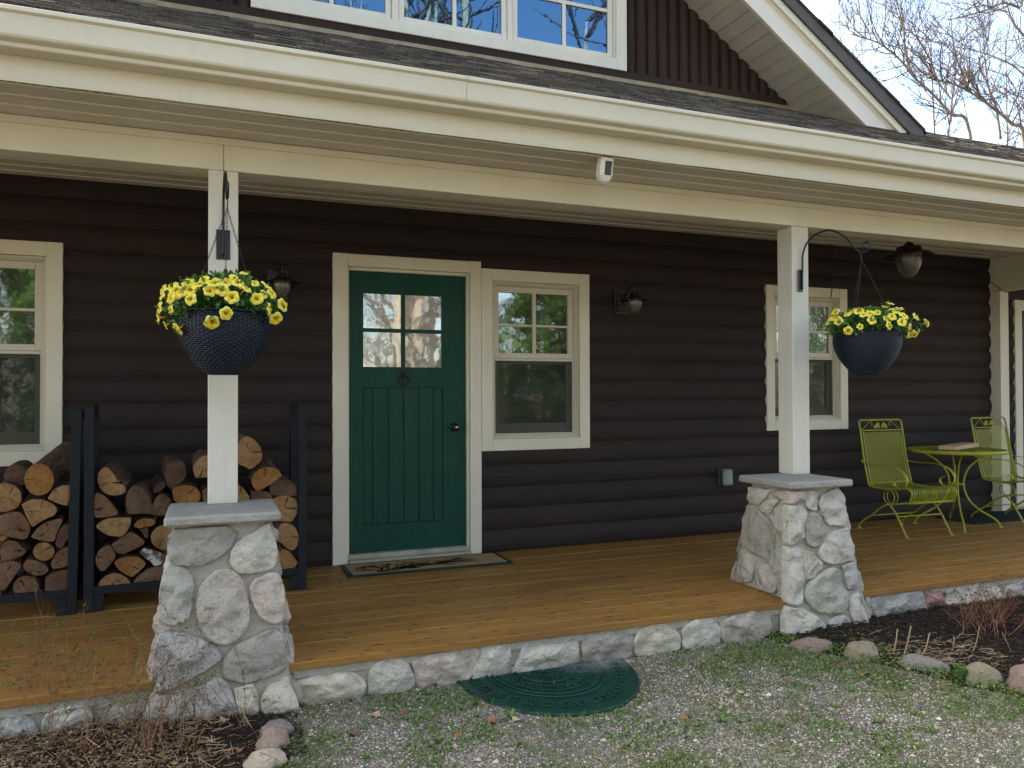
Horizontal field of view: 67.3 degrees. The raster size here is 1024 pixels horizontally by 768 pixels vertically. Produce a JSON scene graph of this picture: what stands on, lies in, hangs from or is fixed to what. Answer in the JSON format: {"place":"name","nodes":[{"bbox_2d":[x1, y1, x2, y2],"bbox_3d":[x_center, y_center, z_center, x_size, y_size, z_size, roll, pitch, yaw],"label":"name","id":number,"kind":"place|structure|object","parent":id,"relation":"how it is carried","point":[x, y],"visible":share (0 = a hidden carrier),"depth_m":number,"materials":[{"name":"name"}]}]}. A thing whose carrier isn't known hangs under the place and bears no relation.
{"place":"outdoors","nodes":[
{"label":"outdoors","id":0,"kind":"place"},
{"bbox_2d":[10,511,1023,767],"bbox_3d":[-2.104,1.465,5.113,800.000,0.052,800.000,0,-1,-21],"label":"ground","id":1,"kind":"structure","parent":0,"point":[578,739],"depth_m":3.23,"materials":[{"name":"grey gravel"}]},
{"bbox_2d":[0,713,292,767],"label":"planting bed","id":2,"kind":"object","parent":1,"relation":"on","point":[208,757],"visible":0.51,"depth_m":2.99,"materials":[{"name":"soil"}]},
{"bbox_2d":[1,570,70,709],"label":"dried plant","id":3,"kind":"object","parent":2,"relation":"on","point":[34,678],"visible":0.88,"depth_m":3.21,"materials":[{"name":"brown plant"}]},
{"bbox_2d":[0,610,89,694],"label":"dried plant","id":4,"kind":"object","parent":2,"relation":"on","point":[33,637],"visible":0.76,"depth_m":3.18,"materials":[{"name":"brown plant"}]},
{"bbox_2d":[18,604,87,746],"bbox_3d":[-1.831,1.168,3.095,0.215,0.505,0.252,0,-1,-2],"label":"dried plant","id":5,"kind":"object","parent":2,"relation":"on","point":[42,712],"visible":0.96,"depth_m":3.03,"materials":[{"name":"brown plant"}]},
{"bbox_2d":[23,597,113,686],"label":"dried plant","id":6,"kind":"object","parent":2,"relation":"on","point":[83,623],"visible":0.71,"depth_m":3.26,"materials":[{"name":"brown plant"}]},
{"bbox_2d":[4,615,182,753],"bbox_3d":[-1.624,1.180,3.059,0.754,0.477,0.422,0,-1,11],"label":"dried plant","id":7,"kind":"object","parent":2,"relation":"on","point":[97,682],"visible":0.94,"depth_m":3.01,"materials":[{"name":"brown plant"}]},
{"bbox_2d":[22,618,192,732],"bbox_3d":[-1.639,1.202,3.106,0.563,0.428,0.400,-1,-1,27],"label":"dried plant","id":8,"kind":"object","parent":2,"relation":"on","point":[92,668],"visible":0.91,"depth_m":3.14,"materials":[{"name":"brown plant"}]},
{"bbox_2d":[75,609,223,742],"bbox_3d":[-1.414,1.161,3.051,0.539,0.518,0.231,0,-1,-36],"label":"dried plant","id":9,"kind":"object","parent":2,"relation":"on","point":[111,698],"visible":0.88,"depth_m":3.08,"materials":[{"name":"brown plant"}]},
{"bbox_2d":[103,597,217,743],"bbox_3d":[-1.339,1.146,3.082,0.481,0.547,0.353,1,-1,-47],"label":"dried plant","id":10,"kind":"object","parent":2,"relation":"on","point":[163,689],"visible":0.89,"depth_m":3.02,"materials":[{"name":"brown plant"}]},
{"bbox_2d":[112,608,208,755],"bbox_3d":[-1.413,1.163,2.979,0.594,0.512,0.271,-1,-1,24],"label":"dried plant","id":11,"kind":"object","parent":2,"relation":"on","point":[129,710],"visible":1,"depth_m":2.94,"materials":[{"name":"brown plant"}]},
{"bbox_2d":[117,607,211,724],"bbox_3d":[-1.374,1.176,3.310,0.330,0.497,0.499,-1,-1,29],"label":"dried plant","id":12,"kind":"object","parent":2,"relation":"on","point":[181,677],"visible":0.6,"depth_m":3.19,"materials":[{"name":"brown plant"}]},
{"bbox_2d":[152,665,227,749],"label":"dried plant","id":13,"kind":"object","parent":2,"relation":"on","point":[213,699],"visible":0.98,"depth_m":3.00,"materials":[{"name":"brown plant"}]},
{"bbox_2d":[141,620,283,729],"bbox_3d":[-1.239,1.224,3.197,0.612,0.430,0.295,0,-1,-2],"label":"dried plant","id":14,"kind":"object","parent":2,"relation":"on","point":[242,672],"visible":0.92,"depth_m":3.17,"materials":[{"name":"brown plant"}]},
{"bbox_2d":[142,170,303,722],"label":"porch pier","id":15,"kind":"structure","parent":1,"relation":"on","point":[222,563],"depth_m":3.40,"materials":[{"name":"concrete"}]},
{"bbox_2d":[216,171,229,259],"bbox_3d":[-1.317,-0.800,3.536,0.064,0.383,0.459,0,-1,-23],"label":"plant bracket","id":16,"kind":"object","parent":15,"relation":"attached to","point":[220,246],"visible":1,"depth_m":3.73,"materials":[{"name":"black metal"}]},
{"bbox_2d":[176,200,270,374],"bbox_3d":[-1.265,-0.442,3.380,0.395,0.804,0.395,0,-1,-21],"label":"hanging basket","id":17,"kind":"object","parent":16,"relation":"hanging from","point":[236,343],"visible":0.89,"depth_m":3.25,"materials":[{"name":"black plastic"}]},
{"bbox_2d":[154,268,286,334],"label":"petunia plant","id":18,"kind":"object","parent":17,"relation":"in","point":[231,289],"visible":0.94,"depth_m":3.21,"materials":[{"name":"yellow plant"}]},
{"bbox_2d":[243,748,287,767],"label":"edging rock","id":19,"kind":"object","parent":1,"relation":"on","point":[258,758],"visible":0.97,"depth_m":2.89,"materials":[{"name":"beige stone"}]},
{"bbox_2d":[255,726,289,749],"bbox_3d":[-0.954,1.443,3.063,0.130,0.138,0.164,0,-1,11],"label":"edging rock","id":20,"kind":"object","parent":1,"relation":"on","point":[274,737],"visible":0.48,"depth_m":3.04,"materials":[{"name":"pink stone"}]},
{"bbox_2d":[259,718,294,735],"bbox_3d":[-0.977,1.445,3.178,0.123,0.102,0.140,-1,-1,30],"label":"edging rock","id":21,"kind":"object","parent":1,"relation":"on","point":[283,723],"visible":0.44,"depth_m":3.17,"materials":[{"name":"grey stone"}]},
{"bbox_2d":[0,627,1023,767],"bbox_3d":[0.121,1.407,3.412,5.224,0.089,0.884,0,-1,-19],"label":"straw litter","id":22,"kind":"object","parent":1,"relation":"on","point":[213,740],"visible":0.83,"depth_m":3.01,"materials":[{"name":"beige plant"}]},
{"bbox_2d":[0,0,1023,590],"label":"log cabin","id":23,"kind":"object","parent":1,"relation":"on","point":[456,240],"visible":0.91,"depth_m":5.55,"materials":[{"name":"black"}]},
{"bbox_2d":[0,239,63,466],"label":"window","id":24,"kind":"structure","parent":23,"relation":"in","point":[31,272],"depth_m":4.82,"materials":[{"name":"beige paint"}]},
{"bbox_2d":[264,263,299,300],"bbox_3d":[-1.555,-0.690,5.190,0.228,0.249,0.314,0,-1,-21],"label":"wall lantern","id":25,"kind":"object","parent":23,"relation":"attached to","point":[280,283],"depth_m":5.13,"materials":[{"name":"black metal"}]},
{"bbox_2d":[349,270,465,553],"bbox_3d":[-0.759,0.199,5.677,0.888,2.040,0.114,0,-1,-21],"label":"door","id":26,"kind":"structure","parent":23,"relation":"in","point":[407,332],"depth_m":5.69,"materials":[{"name":"green paint"}]},
{"bbox_2d":[250,0,626,71],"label":"window","id":27,"kind":"structure","parent":23,"relation":"in","point":[585,32],"depth_m":5.99,"materials":[{"name":"white paint"}]},
{"bbox_2d":[481,268,589,450],"bbox_3d":[0.176,-0.184,6.078,0.921,1.397,0.119,0,-1,-21],"label":"window","id":28,"kind":"structure","parent":23,"relation":"in","point":[533,382],"depth_m":6.08,"materials":[{"name":"beige paint"}]},
{"bbox_2d":[596,156,613,185],"bbox_3d":[0.494,-1.135,4.098,0.080,0.155,0.075,0,9,-27],"label":"security camera","id":29,"kind":"object","parent":23,"relation":"attached to","point":[604,170],"visible":1,"depth_m":4.07,"materials":[{"name":"plastic"}]},
{"bbox_2d":[613,284,648,314],"bbox_3d":[0.964,-0.677,6.176,0.228,0.249,0.314,0,-1,-21],"label":"wall lantern","id":30,"kind":"object","parent":23,"relation":"attached to","point":[625,302],"depth_m":6.26,"materials":[{"name":"black metal"}]},
{"bbox_2d":[716,468,732,485],"bbox_3d":[1.834,0.802,6.625,0.114,0.156,0.095,0,-1,-21],"label":"outlet box","id":31,"kind":"object","parent":23,"relation":"attached to","point":[724,476],"visible":1,"depth_m":6.60,"materials":[{"name":"grey plastic"}]},
{"bbox_2d":[764,284,847,430],"bbox_3d":[2.678,-0.233,7.060,0.933,1.303,0.119,0,-1,-21],"label":"window","id":32,"kind":"structure","parent":23,"relation":"in","point":[828,377],"depth_m":7.12,"materials":[{"name":"beige paint"}]},
{"bbox_2d":[882,241,935,277],"bbox_3d":[3.202,-1.072,6.207,0.390,0.444,0.390,0,-1,-21],"label":"pendant lamp","id":33,"kind":"object","parent":23,"relation":"hanging from","point":[908,257],"visible":0.89,"depth_m":6.14,"materials":[{"name":"brown metal"}]},
{"bbox_2d":[0,509,1023,738],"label":"porch deck","id":34,"kind":"structure","parent":1,"relation":"on","point":[531,610],"depth_m":4.33,"materials":[{"name":"brown wood"}]},
{"bbox_2d":[0,409,83,615],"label":"firewood rack","id":35,"kind":"object","parent":34,"relation":"on","point":[70,596],"visible":0.88,"depth_m":4.25,"materials":[{"name":"metal"}]},
{"bbox_2d":[0,575,18,593],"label":"firewood log","id":36,"kind":"object","parent":35,"relation":"in","point":[10,586],"visible":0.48,"depth_m":4.29,"materials":[{"name":"brown wood"}]},
{"bbox_2d":[0,548,31,589],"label":"firewood log","id":37,"kind":"object","parent":36,"relation":"on","point":[9,569],"visible":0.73,"depth_m":4.13,"materials":[{"name":"brown wood"}]},
{"bbox_2d":[0,533,38,560],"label":"firewood log","id":38,"kind":"object","parent":37,"relation":"on","point":[11,549],"visible":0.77,"depth_m":4.16,"materials":[{"name":"brown wood"}]},
{"bbox_2d":[0,505,42,538],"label":"firewood log","id":39,"kind":"object","parent":38,"relation":"on","point":[15,523],"visible":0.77,"depth_m":4.15,"materials":[{"name":"brown wood"}]},
{"bbox_2d":[0,480,29,511],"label":"firewood log","id":40,"kind":"object","parent":39,"relation":"on","point":[14,495],"visible":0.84,"depth_m":4.16,"materials":[{"name":"brown wood"}]},
{"bbox_2d":[4,460,32,485],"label":"firewood log","id":41,"kind":"object","parent":40,"relation":"on","point":[15,471],"visible":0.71,"depth_m":4.25,"materials":[{"name":"brown wood"}]},
{"bbox_2d":[13,567,50,592],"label":"firewood log","id":42,"kind":"object","parent":35,"relation":"in","point":[24,582],"visible":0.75,"depth_m":4.19,"materials":[{"name":"brown wood"}]},
{"bbox_2d":[23,548,55,574],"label":"firewood log","id":43,"kind":"object","parent":42,"relation":"on","point":[32,563],"visible":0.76,"depth_m":4.20,"materials":[{"name":"brown wood"}]},
{"bbox_2d":[33,538,56,560],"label":"firewood log","id":44,"kind":"object","parent":43,"relation":"on","point":[44,550],"visible":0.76,"depth_m":4.21,"materials":[{"name":"brown wood"}]},
{"bbox_2d":[31,508,68,541],"bbox_3d":[-2.627,0.802,4.395,0.157,0.132,0.412,0,-1,-25],"label":"firewood log","id":45,"kind":"object","parent":44,"relation":"on","point":[47,529],"visible":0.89,"depth_m":4.22,"materials":[{"name":"brown wood"}]},
{"bbox_2d":[22,491,66,525],"bbox_3d":[-2.647,0.705,4.380,0.166,0.152,0.422,0,-1,-21],"label":"firewood log","id":46,"kind":"object","parent":45,"relation":"on","point":[38,509],"visible":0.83,"depth_m":4.20,"materials":[{"name":"brown wood"}]},
{"bbox_2d":[24,441,70,495],"bbox_3d":[-2.625,0.477,4.404,0.138,0.272,0.454,0,-1,-11],"label":"firewood log","id":47,"kind":"object","parent":46,"relation":"on","point":[48,472],"visible":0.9,"depth_m":4.24,"materials":[{"name":"brown wood"}]},
{"bbox_2d":[48,480,69,505],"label":"firewood log","id":48,"kind":"object","parent":46,"relation":"on","point":[59,494],"visible":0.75,"depth_m":4.25,"materials":[{"name":"brown wood"}]},
{"bbox_2d":[45,566,66,590],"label":"firewood log","id":49,"kind":"object","parent":35,"relation":"in","point":[55,579],"visible":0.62,"depth_m":4.23,"materials":[{"name":"brown wood"}]},
{"bbox_2d":[51,539,67,568],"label":"firewood log","id":50,"kind":"object","parent":49,"relation":"on","point":[60,559],"visible":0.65,"depth_m":4.25,"materials":[{"name":"brown wood"}]},
{"bbox_2d":[83,403,306,612],"bbox_3d":[-1.909,0.701,4.707,1.216,1.153,0.395,0,-1,-25],"label":"firewood rack","id":51,"kind":"object","parent":34,"relation":"on","point":[296,575],"visible":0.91,"depth_m":4.61,"materials":[{"name":"metal"}]},
{"bbox_2d":[98,561,131,585],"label":"firewood log","id":52,"kind":"object","parent":51,"relation":"in","point":[113,574],"visible":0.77,"depth_m":4.36,"materials":[{"name":"brown wood"}]},
{"bbox_2d":[95,536,115,570],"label":"firewood log","id":53,"kind":"object","parent":52,"relation":"on","point":[105,556],"visible":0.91,"depth_m":4.33,"materials":[{"name":"brown wood"}]},
{"bbox_2d":[115,545,146,576],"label":"firewood log","id":54,"kind":"object","parent":52,"relation":"on","point":[132,563],"visible":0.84,"depth_m":4.38,"materials":[{"name":"brown wood"}]},
{"bbox_2d":[111,521,144,553],"bbox_3d":[-2.277,0.905,4.568,0.180,0.128,0.412,0,-1,-25],"label":"firewood log","id":55,"kind":"object","parent":54,"relation":"on","point":[131,538],"visible":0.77,"depth_m":4.40,"materials":[{"name":"brown wood"}]},
{"bbox_2d":[96,505,131,536],"bbox_3d":[-2.336,0.805,4.519,0.193,0.128,0.412,0,-1,-25],"label":"firewood log","id":56,"kind":"object","parent":55,"relation":"on","point":[118,524],"visible":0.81,"depth_m":4.35,"materials":[{"name":"brown wood"}]},
{"bbox_2d":[93,487,118,517],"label":"firewood log","id":57,"kind":"object","parent":56,"relation":"on","point":[106,505],"visible":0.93,"depth_m":4.33,"materials":[{"name":"brown wood"}]},
{"bbox_2d":[98,459,132,495],"bbox_3d":[-2.335,0.546,4.540,0.146,0.178,0.422,0,-1,-21],"label":"firewood log","id":58,"kind":"object","parent":57,"relation":"on","point":[115,477],"visible":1,"depth_m":4.37,"materials":[{"name":"brown wood"}]},
{"bbox_2d":[140,527,147,537],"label":"firewood log","id":59,"kind":"object","parent":55,"relation":"on","point":[144,531],"visible":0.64,"depth_m":4.42,"materials":[{"name":"brown wood"}]},
{"bbox_2d":[134,514,157,527],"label":"firewood log","id":60,"kind":"object","parent":59,"relation":"on","point":[144,520],"visible":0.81,"depth_m":4.43,"materials":[{"name":"brown wood"}]},
{"bbox_2d":[152,488,171,515],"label":"firewood log","id":61,"kind":"object","parent":60,"relation":"on","point":[161,502],"visible":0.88,"depth_m":4.45,"materials":[{"name":"brown wood"}]},
{"bbox_2d":[126,479,157,514],"bbox_3d":[-2.187,0.671,4.597,0.159,0.181,0.426,0,-1,-18],"label":"firewood log","id":62,"kind":"object","parent":61,"relation":"on","point":[141,496],"visible":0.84,"depth_m":4.41,"materials":[{"name":"brown wood"}]},
{"bbox_2d":[134,559,164,581],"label":"firewood log","id":63,"kind":"object","parent":51,"relation":"in","point":[149,571],"visible":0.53,"depth_m":4.44,"materials":[{"name":"brown wood"}]},
{"bbox_2d":[140,537,166,565],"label":"firewood log","id":64,"kind":"object","parent":63,"relation":"on","point":[152,553],"visible":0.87,"depth_m":4.43,"materials":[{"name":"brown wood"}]},
{"bbox_2d":[151,516,171,549],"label":"firewood log","id":65,"kind":"object","parent":64,"relation":"on","point":[161,532],"visible":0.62,"depth_m":4.45,"materials":[{"name":"brown wood"}]},
{"bbox_2d":[170,477,200,502],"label":"firewood log","id":66,"kind":"object","parent":51,"relation":"in","point":[185,490],"visible":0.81,"depth_m":4.52,"materials":[{"name":"brown wood"}]},
{"bbox_2d":[161,454,185,488],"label":"firewood log","id":67,"kind":"object","parent":66,"relation":"on","point":[173,468],"visible":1,"depth_m":4.58,"materials":[{"name":"brown wood"}]},
{"bbox_2d":[190,449,207,477],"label":"firewood log","id":68,"kind":"object","parent":51,"relation":"in","point":[199,461],"visible":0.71,"depth_m":4.55,"materials":[{"name":"brown wood"}]},
{"bbox_2d":[276,541,296,568],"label":"firewood log","id":69,"kind":"object","parent":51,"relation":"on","point":[287,559],"visible":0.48,"depth_m":4.74,"materials":[{"name":"brown wood"}]},
{"bbox_2d":[272,521,298,549],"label":"firewood log","id":70,"kind":"object","parent":69,"relation":"on","point":[288,537],"visible":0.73,"depth_m":4.74,"materials":[{"name":"brown wood"}]},
{"bbox_2d":[267,490,297,521],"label":"firewood log","id":71,"kind":"object","parent":70,"relation":"on","point":[287,506],"visible":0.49,"depth_m":4.75,"materials":[{"name":"brown wood"}]},
{"bbox_2d":[243,482,272,499],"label":"firewood log","id":72,"kind":"object","parent":71,"relation":"on","point":[251,491],"visible":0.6,"depth_m":4.70,"materials":[{"name":"brown wood"}]},
{"bbox_2d":[246,455,280,490],"bbox_3d":[-1.583,0.560,4.884,0.177,0.194,0.412,0,-1,-25],"label":"firewood log","id":73,"kind":"object","parent":72,"relation":"on","point":[264,472],"visible":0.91,"depth_m":4.71,"materials":[{"name":"brown wood"}]},
{"bbox_2d":[238,432,261,468],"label":"firewood log","id":74,"kind":"object","parent":73,"relation":"on","point":[249,453],"visible":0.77,"depth_m":4.67,"materials":[{"name":"brown wood"}]},
{"bbox_2d":[266,475,296,495],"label":"firewood log","id":75,"kind":"object","parent":71,"relation":"on","point":[282,485],"visible":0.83,"depth_m":4.74,"materials":[{"name":"brown wood"}]},
{"bbox_2d":[340,552,512,577],"bbox_3d":[-0.601,1.275,5.452,1.165,0.015,0.380,0,-1,-21],"label":"door mat","id":76,"kind":"object","parent":34,"relation":"on","point":[413,565],"depth_m":5.41,"materials":[{"name":"beige fabric"}]},
{"bbox_2d":[857,419,956,538],"bbox_3d":[3.438,0.801,6.720,0.558,0.974,0.608,0,-1,-19],"label":"patio chair","id":77,"kind":"object","parent":34,"relation":"on","point":[927,500],"visible":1,"depth_m":6.84,"materials":[{"name":"green metal"}]},
{"bbox_2d":[907,446,1007,531],"bbox_3d":[4.056,0.941,7.018,0.802,0.699,0.802,0,-1,-21],"label":"patio table","id":78,"kind":"object","parent":34,"relation":"on","point":[928,452],"visible":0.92,"depth_m":6.95,"materials":[{"name":"green metal"}]},
{"bbox_2d":[935,509,1023,524],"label":"floor mat","id":79,"kind":"object","parent":34,"relation":"on","point":[983,518],"visible":0.92,"depth_m":7.37,"materials":[{"name":"brown fabric"}]},
{"bbox_2d":[970,417,1023,523],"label":"patio chair","id":80,"kind":"object","parent":34,"relation":"on","point":[1010,457],"visible":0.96,"depth_m":7.41,"materials":[{"name":"green metal"}]},
{"bbox_2d":[457,658,639,716],"bbox_3d":[0.255,1.448,3.642,0.910,0.024,0.565,0,-1,-20],"label":"half round mat","id":81,"kind":"object","parent":1,"relation":"on","point":[596,687],"visible":1,"depth_m":3.64,"materials":[{"name":"green rubber"}]},
{"bbox_2d":[278,627,1023,767],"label":"clover weeds","id":82,"kind":"object","parent":1,"relation":"on","point":[686,727],"visible":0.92,"depth_m":3.36,"materials":[{"name":"green plant"}]},
{"bbox_2d":[288,637,1023,767],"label":"pebbles","id":83,"kind":"object","parent":1,"relation":"on","point":[402,725],"visible":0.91,"depth_m":3.27,"materials":[{"name":"grey gravel"}]},
{"bbox_2d":[731,226,870,635],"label":"porch pier","id":84,"kind":"structure","parent":1,"relation":"on","point":[796,549],"depth_m":4.69,"materials":[{"name":"stone"}]},
{"bbox_2d":[798,229,871,291],"bbox_3d":[2.044,-0.796,4.869,0.064,0.383,0.459,1,-1,-42],"label":"plant bracket","id":85,"kind":"object","parent":84,"relation":"attached to","point":[800,280],"visible":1,"depth_m":4.97,"materials":[{"name":"black metal"}]},
{"bbox_2d":[832,248,902,374],"bbox_3d":[2.175,-0.447,4.717,0.395,0.784,0.395,0,-1,17],"label":"hanging basket","id":86,"kind":"object","parent":85,"relation":"hanging from","point":[870,351],"visible":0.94,"depth_m":4.58,"materials":[{"name":"black plastic"}]},
{"bbox_2d":[825,300,931,337],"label":"petunia plant","id":87,"kind":"object","parent":86,"relation":"in","point":[885,316],"visible":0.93,"depth_m":4.58,"materials":[{"name":"yellow plant"}]},
{"bbox_2d":[789,637,833,653],"bbox_3d":[1.654,1.450,4.229,0.252,0.116,0.151,0,-1,-4],"label":"edging rock","id":88,"kind":"object","parent":1,"relation":"on","point":[810,643],"visible":0.58,"depth_m":4.20,"materials":[{"name":"stone"}]},
{"bbox_2d":[805,0,879,58],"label":"bare tree","id":89,"kind":"object","parent":1,"relation":"on","point":[838,16],"visible":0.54,"depth_m":30.56,"materials":[{"name":"brown plant"}]},
{"bbox_2d":[844,640,879,661],"bbox_3d":[1.855,1.446,4.089,0.190,0.158,0.165,0,-1,10],"label":"edging rock","id":90,"kind":"object","parent":1,"relation":"on","point":[864,648],"visible":0.62,"depth_m":4.04,"materials":[{"name":"beige stone"}]},
{"bbox_2d":[765,595,1023,695],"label":"mulch bed","id":91,"kind":"object","parent":1,"relation":"on","point":[947,645],"visible":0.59,"depth_m":4.34,"materials":[{"name":"soil"}]},
{"bbox_2d":[210,594,1023,764],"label":"mulch chips","id":92,"kind":"object","parent":91,"relation":"on","point":[937,616],"visible":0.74,"depth_m":4.26,"materials":[{"name":"brown wood"}]},
{"bbox_2d":[917,551,1023,645],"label":"dried shrub","id":93,"kind":"object","parent":91,"relation":"on","point":[980,601],"visible":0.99,"depth_m":4.40,"materials":[{"name":"red plant"}]},
{"bbox_2d":[828,0,1009,139],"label":"bare tree","id":94,"kind":"object","parent":1,"relation":"on","point":[901,24],"visible":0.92,"depth_m":26.31,"materials":[{"name":"brown plant"}]},
{"bbox_2d":[896,653,950,671],"bbox_3d":[2.091,1.442,3.921,0.254,0.120,0.124,-1,-1,30],"label":"edging rock","id":95,"kind":"object","parent":1,"relation":"on","point":[912,659],"visible":0.6,"depth_m":3.89,"materials":[{"name":"grey stone"}]},
{"bbox_2d":[870,1,985,137],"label":"bare tree","id":96,"kind":"object","parent":1,"relation":"on","point":[933,100],"visible":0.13,"depth_m":40.76,"materials":[{"name":"brown plant"}]},
{"bbox_2d":[893,0,1006,135],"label":"bare tree","id":97,"kind":"object","parent":1,"relation":"on","point":[949,118],"visible":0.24,"depth_m":38.35,"materials":[{"name":"brown plant"}]},
{"bbox_2d":[884,0,1023,147],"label":"bare tree","id":98,"kind":"object","parent":1,"relation":"on","point":[971,79],"visible":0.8,"depth_m":28.17,"materials":[{"name":"brown plant"}]},
{"bbox_2d":[934,0,1023,52],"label":"bare tree","id":99,"kind":"object","parent":1,"relation":"on","point":[1007,3],"visible":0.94,"depth_m":25.43,"materials":[{"name":"brown plant"}]},
{"bbox_2d":[957,662,1002,685],"bbox_3d":[2.272,1.443,3.733,0.194,0.172,0.149,0,-1,2],"label":"edging rock","id":100,"kind":"object","parent":1,"relation":"on","point":[984,672],"visible":0.59,"depth_m":3.69,"materials":[{"name":"beige stone"}]},
{"bbox_2d":[958,0,1023,145],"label":"bare tree","id":101,"kind":"object","parent":1,"relation":"on","point":[1006,131],"visible":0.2,"depth_m":45.73,"materials":[{"name":"brown plant"}]},
{"bbox_2d":[977,7,1023,146],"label":"bare tree","id":102,"kind":"object","parent":1,"relation":"on","point":[1022,80],"visible":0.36,"depth_m":42.56,"materials":[{"name":"brown plant"}]},
{"bbox_2d":[1005,664,1023,693],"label":"edging rock","id":103,"kind":"object","parent":1,"relation":"on","point":[1015,678],"visible":0.59,"depth_m":3.62,"materials":[{"name":"stone"}]},
{"bbox_2d":[801,0,1023,147],"label":"sky","id":104,"kind":"structure","parent":0,"point":[921,114],"materials":[{"name":"white"}]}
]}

